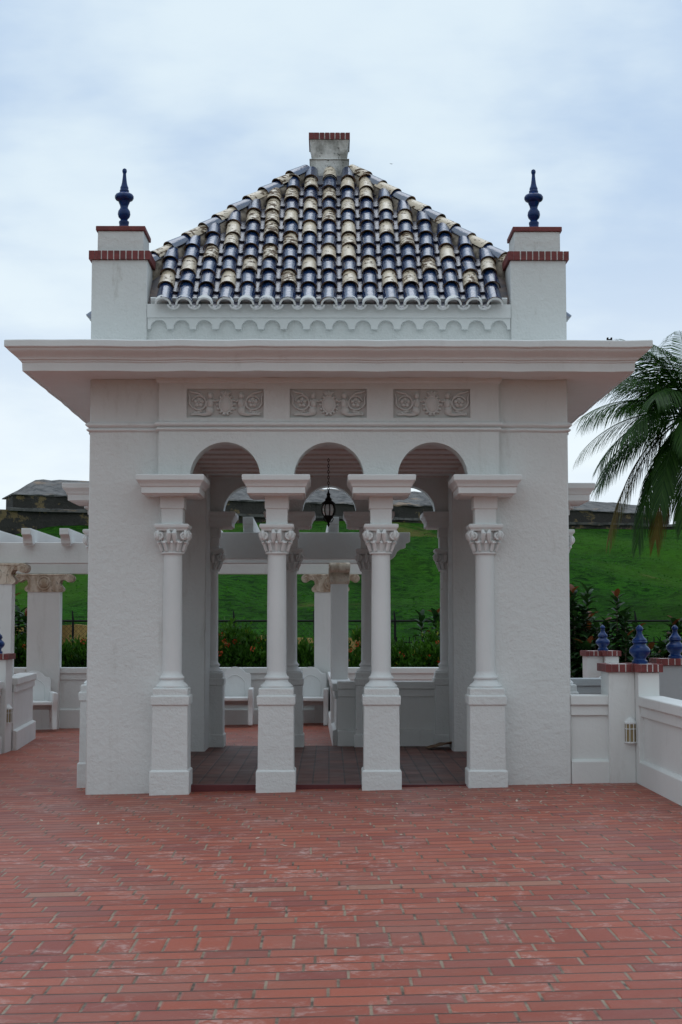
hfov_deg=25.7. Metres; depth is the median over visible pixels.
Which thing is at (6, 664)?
lamp pier
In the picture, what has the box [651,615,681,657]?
broadleaf plant
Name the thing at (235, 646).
ixora shrub
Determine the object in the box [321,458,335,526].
hanging lantern
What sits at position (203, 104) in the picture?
sky
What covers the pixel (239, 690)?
garden chair
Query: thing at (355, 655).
ixora shrub
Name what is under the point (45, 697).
garden chair
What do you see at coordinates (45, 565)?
pergola
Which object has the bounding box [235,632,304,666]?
ixora shrub
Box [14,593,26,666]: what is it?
broadleaf plant
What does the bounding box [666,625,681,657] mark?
blue finial
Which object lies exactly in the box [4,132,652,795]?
pavilion
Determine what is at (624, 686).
corner pier
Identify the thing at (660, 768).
parapet wall
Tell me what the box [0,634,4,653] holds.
blue finial
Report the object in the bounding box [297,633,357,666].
ixora shrub
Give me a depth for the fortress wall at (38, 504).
79.76 m
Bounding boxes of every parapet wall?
[0,681,2,753]
[11,673,36,750]
[14,667,438,728]
[327,672,349,745]
[337,681,434,745]
[570,678,600,693]
[570,694,608,783]
[637,696,681,805]
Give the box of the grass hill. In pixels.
[15,521,681,647]
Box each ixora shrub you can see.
[14,630,77,666]
[61,634,86,666]
[218,617,266,666]
[218,640,236,666]
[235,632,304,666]
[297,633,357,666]
[348,624,392,666]
[355,636,429,666]
[393,626,439,666]
[430,621,439,666]
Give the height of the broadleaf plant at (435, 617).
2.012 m
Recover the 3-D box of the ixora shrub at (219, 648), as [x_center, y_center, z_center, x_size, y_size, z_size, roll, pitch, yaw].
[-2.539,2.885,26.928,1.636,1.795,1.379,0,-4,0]
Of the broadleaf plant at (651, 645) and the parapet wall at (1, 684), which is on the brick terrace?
the parapet wall at (1, 684)
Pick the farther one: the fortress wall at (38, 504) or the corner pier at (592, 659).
the fortress wall at (38, 504)
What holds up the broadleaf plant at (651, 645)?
on the planting bed soil
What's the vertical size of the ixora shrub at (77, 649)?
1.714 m
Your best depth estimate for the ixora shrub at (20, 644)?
26.52 m
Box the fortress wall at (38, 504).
[0,479,681,534]
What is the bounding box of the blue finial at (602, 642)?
[596,625,609,650]
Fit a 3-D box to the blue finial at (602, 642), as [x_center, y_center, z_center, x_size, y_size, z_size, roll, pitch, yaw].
[4.032,1.937,23.000,0.216,0.396,0.216,0,-4,0]
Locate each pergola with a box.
[0,528,361,736]
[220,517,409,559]
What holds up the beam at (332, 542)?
on the pergola at (45, 565)
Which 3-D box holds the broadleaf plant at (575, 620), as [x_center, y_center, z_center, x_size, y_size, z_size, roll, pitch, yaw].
[4.240,2.501,27.141,1.155,2.469,0.868,-4,-6,39]
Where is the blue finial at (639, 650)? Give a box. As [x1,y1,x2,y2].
[629,625,649,663]
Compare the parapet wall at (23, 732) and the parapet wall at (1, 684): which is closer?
the parapet wall at (1, 684)
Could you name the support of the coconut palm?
on the grass hill
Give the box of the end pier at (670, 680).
[649,658,681,699]
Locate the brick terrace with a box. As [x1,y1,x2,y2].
[0,723,681,1023]
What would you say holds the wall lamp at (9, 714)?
attached to the lamp pier at (6, 664)
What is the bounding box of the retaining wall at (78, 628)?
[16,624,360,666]
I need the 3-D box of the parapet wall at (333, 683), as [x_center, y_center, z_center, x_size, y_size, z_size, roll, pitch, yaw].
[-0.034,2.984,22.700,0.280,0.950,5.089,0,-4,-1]
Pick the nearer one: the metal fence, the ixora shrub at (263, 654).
the ixora shrub at (263, 654)
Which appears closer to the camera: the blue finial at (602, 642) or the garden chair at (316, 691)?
the blue finial at (602, 642)
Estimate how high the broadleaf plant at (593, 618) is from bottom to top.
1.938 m
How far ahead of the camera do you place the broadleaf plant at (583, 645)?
26.58 m
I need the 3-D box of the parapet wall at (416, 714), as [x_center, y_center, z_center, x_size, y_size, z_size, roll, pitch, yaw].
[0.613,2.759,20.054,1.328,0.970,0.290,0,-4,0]
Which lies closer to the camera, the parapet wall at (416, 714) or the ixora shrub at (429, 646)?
the parapet wall at (416, 714)
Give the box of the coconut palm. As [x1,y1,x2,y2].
[572,330,681,559]
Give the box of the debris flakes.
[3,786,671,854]
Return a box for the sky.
[0,0,681,523]
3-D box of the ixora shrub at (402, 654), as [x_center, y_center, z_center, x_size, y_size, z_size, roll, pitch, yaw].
[0.989,3.000,26.807,1.724,1.572,1.399,0,-4,0]
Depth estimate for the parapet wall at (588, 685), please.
20.09 m
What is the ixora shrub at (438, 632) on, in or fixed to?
on the planting bed soil
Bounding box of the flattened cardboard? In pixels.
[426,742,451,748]
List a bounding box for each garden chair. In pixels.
[28,671,57,729]
[224,667,253,724]
[302,667,329,725]
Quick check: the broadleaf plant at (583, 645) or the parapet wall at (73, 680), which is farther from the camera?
the broadleaf plant at (583, 645)
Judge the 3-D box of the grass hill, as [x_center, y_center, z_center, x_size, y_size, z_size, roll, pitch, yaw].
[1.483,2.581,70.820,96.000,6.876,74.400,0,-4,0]
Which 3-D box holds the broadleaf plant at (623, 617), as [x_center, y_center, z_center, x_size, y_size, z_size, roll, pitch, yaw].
[4.985,2.557,27.048,1.046,2.343,1.149,0,-4,0]
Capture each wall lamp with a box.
[6,704,12,722]
[624,717,636,742]
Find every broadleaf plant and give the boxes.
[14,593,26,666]
[407,608,439,643]
[569,582,605,677]
[570,636,619,677]
[575,611,610,667]
[591,588,637,662]
[628,623,662,662]
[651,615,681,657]
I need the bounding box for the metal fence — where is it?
[17,611,681,661]
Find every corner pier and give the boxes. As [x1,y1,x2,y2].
[580,650,620,677]
[597,663,662,783]
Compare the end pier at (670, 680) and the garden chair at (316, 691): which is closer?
the end pier at (670, 680)
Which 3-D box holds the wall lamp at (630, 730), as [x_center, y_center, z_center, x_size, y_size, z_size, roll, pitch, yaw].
[2.917,2.195,15.017,0.136,0.255,0.069,0,-4,0]
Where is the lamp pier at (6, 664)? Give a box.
[0,653,15,752]
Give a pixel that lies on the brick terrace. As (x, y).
(552, 907)

